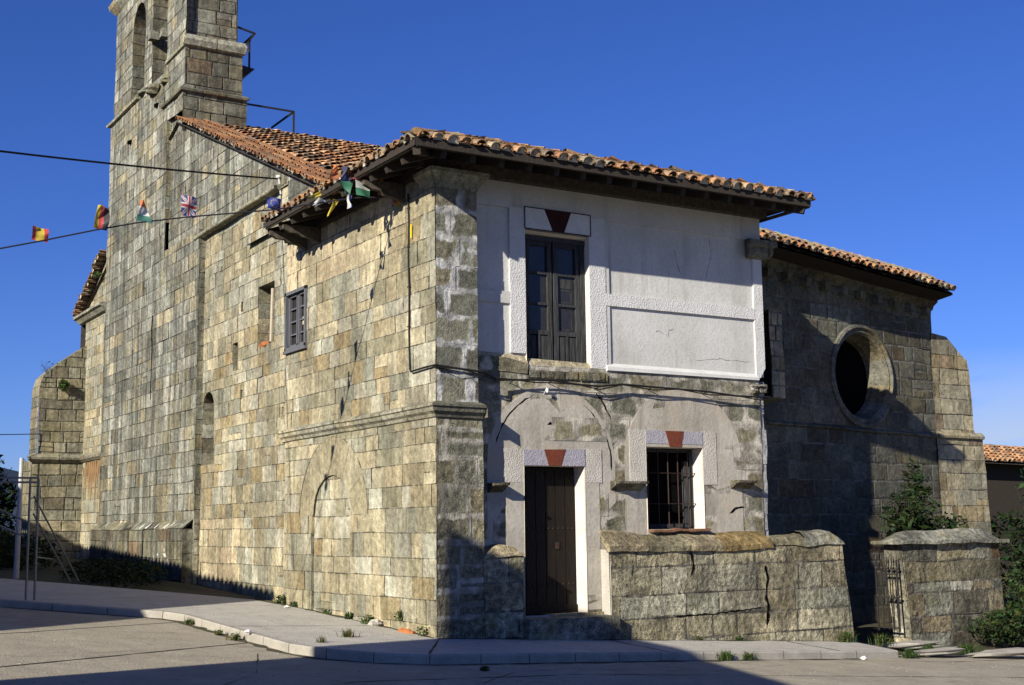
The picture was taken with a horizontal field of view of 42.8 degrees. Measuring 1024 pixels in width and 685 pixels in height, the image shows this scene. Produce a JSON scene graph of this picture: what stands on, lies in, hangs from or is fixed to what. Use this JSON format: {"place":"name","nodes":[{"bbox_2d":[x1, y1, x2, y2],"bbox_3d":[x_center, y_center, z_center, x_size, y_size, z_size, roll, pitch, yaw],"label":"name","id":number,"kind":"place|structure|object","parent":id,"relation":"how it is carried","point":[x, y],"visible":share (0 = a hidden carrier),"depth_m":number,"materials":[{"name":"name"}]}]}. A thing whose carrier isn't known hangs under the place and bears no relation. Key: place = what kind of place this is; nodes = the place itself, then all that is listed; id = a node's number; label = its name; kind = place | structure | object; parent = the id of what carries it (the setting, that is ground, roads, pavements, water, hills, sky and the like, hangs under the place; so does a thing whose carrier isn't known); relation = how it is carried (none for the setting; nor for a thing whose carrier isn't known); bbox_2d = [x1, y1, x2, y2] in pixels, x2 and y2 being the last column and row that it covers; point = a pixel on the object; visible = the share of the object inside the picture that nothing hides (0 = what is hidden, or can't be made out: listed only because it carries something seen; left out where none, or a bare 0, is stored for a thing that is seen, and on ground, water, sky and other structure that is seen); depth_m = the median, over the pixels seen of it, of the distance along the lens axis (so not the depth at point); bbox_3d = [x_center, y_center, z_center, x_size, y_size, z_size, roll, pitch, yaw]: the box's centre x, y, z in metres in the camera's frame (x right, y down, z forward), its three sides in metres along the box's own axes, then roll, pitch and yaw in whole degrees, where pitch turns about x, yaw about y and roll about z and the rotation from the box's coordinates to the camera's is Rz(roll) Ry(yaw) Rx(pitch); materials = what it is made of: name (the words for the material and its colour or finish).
{"place":"outdoors","nodes":[
{"label":"outdoors","id":0,"kind":"place"},
{"bbox_2d":[0,468,21,534],"bbox_3d":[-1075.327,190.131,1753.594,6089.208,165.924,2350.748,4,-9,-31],"label":"hills","id":1,"kind":"structure","parent":0,"point":[12,473],"depth_m":2741.46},
{"bbox_2d":[0,552,286,604],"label":"soil bank","id":2,"kind":"structure","parent":0,"point":[49,574],"depth_m":30.79,"materials":[{"name":"brown soil"}]},
{"bbox_2d":[0,524,14,551],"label":"hedge","id":3,"kind":"object","parent":2,"relation":"on","point":[8,533],"visible":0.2,"depth_m":39.72,"materials":[{"name":"green plant"}]},
{"bbox_2d":[0,454,21,534],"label":"tree","id":4,"kind":"object","parent":2,"relation":"on","point":[7,504],"visible":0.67,"depth_m":45.76,"materials":[{"name":"green plant"}]},
{"bbox_2d":[13,458,33,578],"bbox_3d":[-11.666,4.186,31.209,0.394,2.857,0.133,4,-9,-31],"label":"metal post","id":5,"kind":"object","parent":2,"relation":"on","point":[17,542],"visible":0.94,"depth_m":31.08,"materials":[{"name":"grey metal"}]},
{"bbox_2d":[0,532,66,570],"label":"bush","id":6,"kind":"object","parent":2,"relation":"on","point":[6,557],"visible":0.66,"depth_m":35.46,"materials":[{"name":"green plant"}]},
{"bbox_2d":[59,556,168,587],"bbox_3d":[-9.676,5.638,31.619,2.262,0.911,5.497,4,-9,-31],"label":"bush","id":7,"kind":"object","parent":2,"relation":"on","point":[117,572],"visible":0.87,"depth_m":30.77,"materials":[{"name":"green plant"}]},
{"bbox_2d":[0,578,892,653],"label":"pavement","id":8,"kind":"structure","parent":0,"point":[256,616],"depth_m":22.67,"materials":[{"name":"concrete"}]},
{"bbox_2d":[0,477,78,599],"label":"barrier","id":9,"kind":"object","parent":8,"relation":"on","point":[36,516],"visible":1,"depth_m":23.88,"materials":[{"name":"metal"}]},
{"bbox_2d":[315,636,326,642],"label":"weed","id":10,"kind":"object","parent":8,"relation":"on","point":[322,639],"visible":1,"depth_m":19.17,"materials":[{"name":"green plant"}]},
{"bbox_2d":[336,627,359,636],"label":"weed","id":11,"kind":"object","parent":8,"relation":"on","point":[347,633],"visible":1,"depth_m":20.23,"materials":[{"name":"green plant"}]},
{"bbox_2d":[344,611,352,618],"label":"weed","id":12,"kind":"object","parent":8,"relation":"on","point":[348,615],"visible":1,"depth_m":23.70,"materials":[{"name":"green plant"}]},
{"bbox_2d":[357,614,373,623],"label":"weed","id":13,"kind":"object","parent":8,"relation":"on","point":[368,618],"visible":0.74,"depth_m":22.92,"materials":[{"name":"green plant"}]},
{"bbox_2d":[484,544,525,638],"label":"wall","id":14,"kind":"structure","parent":8,"relation":"on","point":[504,585],"depth_m":21.73,"materials":[{"name":"stone"}]},
{"bbox_2d":[258,600,771,640],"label":"wall foot dirt","id":15,"kind":"structure","parent":8,"relation":"on","point":[339,616],"depth_m":23.96,"materials":[{"name":"soil"}]},
{"bbox_2d":[268,594,285,603],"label":"weed","id":16,"kind":"object","parent":15,"relation":"on","point":[281,600],"visible":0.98,"depth_m":26.50,"materials":[{"name":"green plant"}]},
{"bbox_2d":[289,601,297,606],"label":"weed","id":17,"kind":"object","parent":15,"relation":"on","point":[291,604],"visible":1,"depth_m":25.95,"materials":[{"name":"green plant"}]},
{"bbox_2d":[321,608,330,613],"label":"weed","id":18,"kind":"object","parent":15,"relation":"on","point":[325,612],"visible":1,"depth_m":24.60,"materials":[{"name":"green plant"}]},
{"bbox_2d":[368,619,382,625],"bbox_3d":[-2.372,4.876,22.637,0.223,0.154,0.276,-7,-10,38],"label":"rock","id":19,"kind":"object","parent":15,"relation":"on","point":[375,622],"visible":0.77,"depth_m":22.57,"materials":[{"name":"white stone"}]},
{"bbox_2d":[392,610,403,620],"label":"weed","id":20,"kind":"object","parent":15,"relation":"on","point":[399,618],"visible":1,"depth_m":22.05,"materials":[{"name":"green plant"}]},
{"bbox_2d":[398,627,415,633],"bbox_3d":[-1.740,4.773,21.594,0.355,0.108,0.071,-8,-11,40],"label":"brick","id":21,"kind":"object","parent":15,"relation":"on","point":[402,630],"visible":0.95,"depth_m":21.57,"materials":[{"name":"orange brick"}]},
{"bbox_2d":[405,624,429,635],"bbox_3d":[-1.483,4.673,21.220,0.539,0.255,0.340,-1,-8,5],"label":"weed","id":22,"kind":"object","parent":15,"relation":"on","point":[423,632],"visible":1,"depth_m":21.21,"materials":[{"name":"green plant"}]},
{"bbox_2d":[736,635,745,640],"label":"weed","id":23,"kind":"object","parent":15,"relation":"on","point":[739,638],"visible":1,"depth_m":24.09,"materials":[{"name":"green plant"}]},
{"bbox_2d":[523,611,619,639],"bbox_3d":[0.919,4.912,22.538,1.972,0.455,0.824,4,-9,-31],"label":"stone step","id":24,"kind":"object","parent":8,"relation":"on","point":[600,625],"visible":0.67,"depth_m":22.20,"materials":[{"name":"grey stone"}]},
{"bbox_2d":[318,625,839,653],"bbox_3d":[0.753,5.016,22.106,10.321,0.738,4.322,4,-9,-31],"label":"pavement joint","id":25,"kind":"object","parent":8,"relation":"on","point":[433,647],"visible":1,"depth_m":21.47,"materials":[{"name":"grey concrete"}]},
{"bbox_2d":[598,530,854,641],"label":"wall","id":26,"kind":"structure","parent":8,"relation":"on","point":[733,585],"depth_m":24.22,"materials":[{"name":"stone"}]},
{"bbox_2d":[834,629,858,642],"bbox_3d":[6.539,5.699,25.374,0.567,0.258,0.567,-3,-8,15],"label":"weed","id":27,"kind":"object","parent":8,"relation":"on","point":[846,637],"visible":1,"depth_m":25.34,"materials":[{"name":"green plant"}]},
{"bbox_2d":[0,604,1023,684],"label":"road","id":28,"kind":"structure","parent":0,"point":[193,664],"depth_m":18.37,"materials":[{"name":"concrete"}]},
{"bbox_2d":[0,622,169,633],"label":"road edge line","id":29,"kind":"object","parent":28,"relation":"on","point":[88,627],"visible":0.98,"depth_m":20.63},
{"bbox_2d":[8,607,858,664],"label":"gutter dirt","id":30,"kind":"structure","parent":28,"relation":"on","point":[240,640],"depth_m":20.31,"materials":[{"name":"soil"}]},
{"bbox_2d":[183,617,194,624],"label":"weed","id":31,"kind":"object","parent":30,"relation":"on","point":[190,621],"visible":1,"depth_m":22.12,"materials":[{"name":"green plant"}]},
{"bbox_2d":[213,629,225,634],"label":"weed","id":32,"kind":"object","parent":30,"relation":"on","point":[219,632],"visible":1,"depth_m":20.65,"materials":[{"name":"green plant"}]},
{"bbox_2d":[225,632,244,639],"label":"weed","id":33,"kind":"object","parent":30,"relation":"on","point":[236,637],"visible":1,"depth_m":20.02,"materials":[{"name":"green plant"}]},
{"bbox_2d":[715,650,735,659],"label":"weed","id":34,"kind":"object","parent":30,"relation":"on","point":[726,655],"visible":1,"depth_m":21.50,"materials":[{"name":"green plant"}]},
{"bbox_2d":[742,650,756,660],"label":"weed","id":35,"kind":"object","parent":30,"relation":"on","point":[748,656],"visible":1,"depth_m":21.79,"materials":[{"name":"green plant"}]},
{"bbox_2d":[0,599,897,663],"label":"kerb","id":36,"kind":"structure","parent":28,"relation":"on","point":[320,652],"depth_m":20.50,"materials":[{"name":"concrete"}]},
{"bbox_2d":[480,666,491,670],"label":"weed","id":37,"kind":"object","parent":28,"relation":"on","point":[483,668],"visible":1,"depth_m":17.91,"materials":[{"name":"green plant"}]},
{"bbox_2d":[0,642,1013,684],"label":"road joint","id":38,"kind":"object","parent":28,"relation":"on","point":[417,679],"visible":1,"depth_m":17.68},
{"bbox_2d":[18,602,1002,684],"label":"grit","id":39,"kind":"object","parent":28,"relation":"on","point":[430,648],"visible":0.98,"depth_m":20.19,"materials":[{"name":"stone"}]},
{"bbox_2d":[895,646,921,658],"bbox_3d":[7.284,5.707,24.079,0.698,0.238,0.481,4,-9,-31],"label":"weed","id":40,"kind":"object","parent":28,"relation":"on","point":[909,653],"visible":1,"depth_m":24.05,"materials":[{"name":"green plant"}]},
{"bbox_2d":[918,642,934,649],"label":"weed","id":41,"kind":"object","parent":28,"relation":"on","point":[926,647],"visible":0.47,"depth_m":24.89,"materials":[{"name":"green plant"}]},
{"bbox_2d":[914,646,964,655],"bbox_3d":[7.960,5.839,24.675,1.595,0.127,0.520,4,-9,-31],"label":"flat stone","id":42,"kind":"object","parent":28,"relation":"on","point":[936,651],"visible":0.91,"depth_m":24.54,"materials":[{"name":"stone"}]},
{"bbox_2d":[954,642,978,653],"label":"weed","id":43,"kind":"object","parent":28,"relation":"on","point":[968,648],"visible":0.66,"depth_m":25.42,"materials":[{"name":"green plant"}]},
{"bbox_2d":[958,647,1023,656],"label":"flat stone","id":44,"kind":"object","parent":28,"relation":"on","point":[1005,652],"visible":1,"depth_m":25.13,"materials":[{"name":"stone"}]},
{"bbox_2d":[0,0,1023,470],"label":"sky","id":45,"kind":"structure","parent":0,"point":[903,120],"materials":[{"name":"blue"}]},
{"bbox_2d":[853,594,1023,653],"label":"soil ground","id":46,"kind":"structure","parent":0,"point":[864,630],"depth_m":28.45,"materials":[{"name":"brown soil"}]},
{"bbox_2d":[691,227,991,623],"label":"side chapel","id":47,"kind":"structure","parent":46,"relation":"on","point":[866,379],"depth_m":30.63,"materials":[{"name":"stone"}]},
{"bbox_2d":[835,341,866,414],"bbox_3d":[7.948,0.860,31.407,2.000,2.000,0.001,6,-10,-39],"label":"round window","id":48,"kind":"structure","parent":47,"relation":"in","point":[850,371],"depth_m":31.63,"materials":[{"name":"black glass"}]},
{"bbox_2d":[868,631,893,644],"bbox_3d":[7.150,5.739,25.335,0.646,0.262,0.564,-1,-8,-1],"label":"weed","id":49,"kind":"object","parent":46,"relation":"on","point":[880,639],"visible":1,"depth_m":25.23,"materials":[{"name":"green plant"}]},
{"bbox_2d":[882,640,942,648],"bbox_3d":[7.873,5.954,25.740,1.602,0.120,0.744,4,-9,-31],"label":"flat stone","id":50,"kind":"object","parent":46,"relation":"on","point":[909,644],"visible":0.91,"depth_m":25.47,"materials":[{"name":"stone"}]},
{"bbox_2d":[878,486,948,539],"bbox_3d":[8.936,4.774,29.037,1.899,3.173,1.210,4,-9,-31],"label":"shrub","id":51,"kind":"object","parent":46,"relation":"on","point":[913,518],"visible":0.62,"depth_m":28.95,"materials":[{"name":"green plant"}]},
{"bbox_2d":[900,458,932,512],"bbox_3d":[9.274,4.537,29.734,0.666,3.824,0.724,4,-9,-31],"label":"shrub","id":52,"kind":"object","parent":46,"relation":"on","point":[918,476],"visible":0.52,"depth_m":29.90,"materials":[{"name":"green plant"}]},
{"bbox_2d":[870,527,1009,646],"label":"low wall","id":53,"kind":"structure","parent":46,"relation":"on","point":[950,584],"depth_m":27.23,"materials":[{"name":"stone"}]},
{"bbox_2d":[874,553,900,631],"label":"iron gate","id":54,"kind":"structure","parent":53,"relation":"attached to","point":[897,597],"depth_m":26.83,"materials":[{"name":"grey metal"}]},
{"bbox_2d":[917,513,968,530],"bbox_3d":[9.912,5.151,29.672,1.694,2.580,1.031,4,-9,-31],"label":"shrub","id":55,"kind":"object","parent":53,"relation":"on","point":[953,524],"visible":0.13,"depth_m":29.70,"materials":[{"name":"green plant"}]},
{"bbox_2d":[965,607,1023,645],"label":"bush","id":56,"kind":"object","parent":46,"relation":"on","point":[1010,626],"visible":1,"depth_m":27.35,"materials":[{"name":"green plant"}]},
{"bbox_2d":[989,507,1023,607],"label":"bush","id":57,"kind":"object","parent":46,"relation":"on","point":[1018,552],"visible":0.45,"depth_m":33.56,"materials":[{"name":"green plant"}]},
{"bbox_2d":[1002,566,1023,632],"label":"bush","id":58,"kind":"object","parent":46,"relation":"on","point":[1018,602],"visible":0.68,"depth_m":28.32,"materials":[{"name":"green plant"}]},
{"bbox_2d":[1012,468,1023,507],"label":"bush","id":59,"kind":"object","parent":46,"relation":"on","point":[1021,486],"visible":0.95,"depth_m":36.59,"materials":[{"name":"green plant"}]},
{"bbox_3d":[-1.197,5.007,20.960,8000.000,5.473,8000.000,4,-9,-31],"label":"ground","id":60,"kind":"structure","parent":0,"visible":0},
{"bbox_2d":[21,0,385,600],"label":"stone church","id":61,"kind":"structure","parent":60,"relation":"on","point":[157,425],"depth_m":34.57,"materials":[{"name":"beige stone"}]},
{"bbox_2d":[0,434,32,434],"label":"overhead wire","id":62,"kind":"object","parent":61,"relation":"attached to","point":[16,434],"visible":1,"depth_m":40.51,"materials":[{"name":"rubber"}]},
{"bbox_2d":[41,361,57,372],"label":"plant","id":63,"kind":"object","parent":61,"relation":"on","point":[47,366],"visible":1,"depth_m":41.69,"materials":[{"name":"green plant"}]},
{"bbox_2d":[58,379,69,391],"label":"plant","id":64,"kind":"object","parent":61,"relation":"attached to","point":[63,384],"visible":1,"depth_m":41.58,"materials":[{"name":"green plant"}]},
{"bbox_2d":[93,271,103,277],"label":"plant","id":65,"kind":"object","parent":61,"relation":"on","point":[97,273],"visible":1,"depth_m":40.78,"materials":[{"name":"green plant"}]},
{"bbox_2d":[0,150,277,179],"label":"overhead wire","id":66,"kind":"object","parent":61,"relation":"attached to","point":[37,155],"visible":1,"depth_m":24.52,"materials":[{"name":"rubber"}]},
{"bbox_2d":[201,392,214,465],"bbox_3d":[-7.159,2.095,31.632,0.447,1.780,0.920,4,-9,-31],"label":"arched slit window","id":67,"kind":"structure","parent":61,"relation":"in","point":[207,447],"depth_m":31.97,"materials":[{"name":"stone"}]},
{"bbox_2d":[233,342,238,370],"bbox_3d":[-6.260,0.336,30.234,0.311,0.653,0.355,4,-9,-31],"label":"slit window","id":68,"kind":"structure","parent":61,"relation":"in","point":[235,346],"depth_m":30.34,"materials":[{"name":"stone"}]},
{"bbox_2d":[276,175,280,193],"bbox_3d":[-5.048,-3.420,28.251,0.118,0.424,0.105,1,-8,-9],"label":"insulator","id":69,"kind":"object","parent":61,"relation":"attached to","point":[278,176],"visible":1,"depth_m":28.25,"materials":[{"name":"white ceramic"}]},
{"bbox_2d":[246,127,816,637],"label":"corner house","id":70,"kind":"structure","parent":60,"relation":"on","point":[528,261],"depth_m":23.61,"materials":[{"name":"stone"}]},
{"bbox_2d":[0,196,386,248],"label":"bunting rope","id":71,"kind":"object","parent":70,"relation":"attached to","point":[183,217],"visible":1,"depth_m":21.05,"materials":[{"name":"black"}]},
{"bbox_2d":[32,226,48,242],"bbox_3d":[-7.179,-1.646,19.862,0.234,0.237,0.092,4,-9,-31],"label":"flag","id":72,"kind":"object","parent":71,"relation":"hanging from","point":[38,233],"visible":1,"depth_m":19.87,"materials":[{"name":"fabric"}]},
{"bbox_2d":[93,205,109,230],"bbox_3d":[-6.405,-1.947,20.370,0.242,0.386,0.164,4,-9,-31],"label":"flag","id":73,"kind":"object","parent":71,"relation":"hanging from","point":[102,217],"visible":1,"depth_m":20.37,"materials":[{"name":"fabric"}]},
{"bbox_2d":[136,200,151,222],"bbox_3d":[-5.840,-2.080,20.739,0.080,0.362,0.248,-9,-11,44],"label":"flag","id":74,"kind":"object","parent":71,"relation":"hanging from","point":[142,214],"visible":1,"depth_m":20.74,"materials":[{"name":"fabric"}]},
{"bbox_2d":[181,195,196,217],"bbox_3d":[-5.229,-2.205,21.139,0.257,0.376,0.057,4,-9,-31],"label":"flag","id":75,"kind":"object","parent":71,"relation":"hanging from","point":[188,205],"visible":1,"depth_m":21.13,"materials":[{"name":"fabric"}]},
{"bbox_2d":[267,197,280,210],"bbox_3d":[-3.993,-2.331,21.927,0.244,0.230,0.068,4,-9,-28],"label":"flag","id":76,"kind":"object","parent":71,"relation":"hanging from","point":[273,203],"visible":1,"depth_m":21.92,"materials":[{"name":"fabric"}]},
{"bbox_2d":[308,191,320,198],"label":"flag","id":77,"kind":"object","parent":71,"relation":"attached to","point":[316,195],"visible":1,"depth_m":22.34,"materials":[{"name":"fabric"}]},
{"bbox_2d":[312,197,326,206],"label":"flag","id":78,"kind":"object","parent":71,"relation":"hanging from","point":[317,201],"visible":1,"depth_m":22.34,"materials":[{"name":"fabric"}]},
{"bbox_2d":[327,199,338,216],"bbox_3d":[-3.079,-2.319,22.484,0.233,0.332,0.106,4,-9,-31],"label":"flag","id":79,"kind":"object","parent":71,"relation":"hanging from","point":[334,203],"visible":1,"depth_m":22.48,"materials":[{"name":"fabric"}]},
{"bbox_2d":[329,165,338,180],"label":"flag","id":80,"kind":"object","parent":71,"relation":"attached to","point":[334,174],"visible":1,"depth_m":22.57,"materials":[{"name":"fabric"}]},
{"bbox_2d":[340,180,352,195],"bbox_3d":[-2.874,-2.676,22.622,0.126,0.254,0.212,-9,-11,44],"label":"flag","id":81,"kind":"object","parent":71,"relation":"hanging from","point":[346,186],"visible":1,"depth_m":22.64,"materials":[{"name":"fabric"}]},
{"bbox_2d":[347,194,351,208],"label":"flag","id":82,"kind":"object","parent":71,"relation":"hanging from","point":[349,197],"visible":1,"depth_m":22.59,"materials":[{"name":"fabric"}]},
{"bbox_2d":[355,180,369,197],"bbox_3d":[-2.598,-2.679,22.778,0.299,0.298,0.054,5,-10,-35],"label":"flag","id":83,"kind":"object","parent":71,"relation":"attached to","point":[361,189],"visible":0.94,"depth_m":22.76,"materials":[{"name":"fabric"}]},
{"bbox_2d":[283,285,308,354],"bbox_3d":[-4.440,-0.454,26.995,0.160,1.300,1.170,4,-9,-31],"label":"window","id":84,"kind":"structure","parent":70,"relation":"in","point":[295,315],"depth_m":27.06,"materials":[{"name":"grey wood"}]},
{"bbox_2d":[341,166,349,181],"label":"flag","id":85,"kind":"object","parent":70,"relation":"attached to","point":[345,174],"visible":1,"depth_m":22.65,"materials":[{"name":"fabric"}]},
{"bbox_2d":[350,170,365,180],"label":"flag","id":86,"kind":"object","parent":70,"relation":"attached to","point":[360,179],"visible":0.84,"depth_m":22.79,"materials":[{"name":"fabric"}]},
{"bbox_2d":[524,466,577,615],"bbox_3d":[0.586,3.503,23.015,1.280,2.620,0.105,4,-9,-31],"label":"door","id":87,"kind":"structure","parent":70,"relation":"in","point":[550,574],"depth_m":23.03,"materials":[{"name":"brown wood"}]},
{"bbox_2d":[525,235,585,362],"bbox_3d":[0.736,-0.683,23.568,1.372,2.460,0.110,4,-9,-31],"label":"balcony door","id":88,"kind":"structure","parent":70,"relation":"in","point":[561,291],"depth_m":23.62,"materials":[{"name":"grey wood"}]},
{"bbox_2d":[407,194,770,400],"bbox_3d":[1.659,-0.738,24.117,7.578,3.422,1.072,4,-9,-31],"label":"wall cable","id":89,"kind":"object","parent":70,"relation":"attached to","point":[472,371],"depth_m":22.80,"materials":[{"name":"rubber"}]},
{"bbox_2d":[646,448,695,528],"bbox_3d":[2.855,2.781,24.539,1.340,1.600,0.255,4,-9,-31],"label":"window","id":90,"kind":"structure","parent":70,"relation":"in","point":[670,503],"depth_m":24.66,"materials":[{"name":"black metal"}]},
{"bbox_2d":[983,444,1023,573],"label":"distant house","id":91,"kind":"structure","parent":60,"relation":"on","point":[1004,464],"depth_m":67.82,"materials":[{"name":"plaster"},{"name":"wood"},{"name":"clay tile"}]}
]}

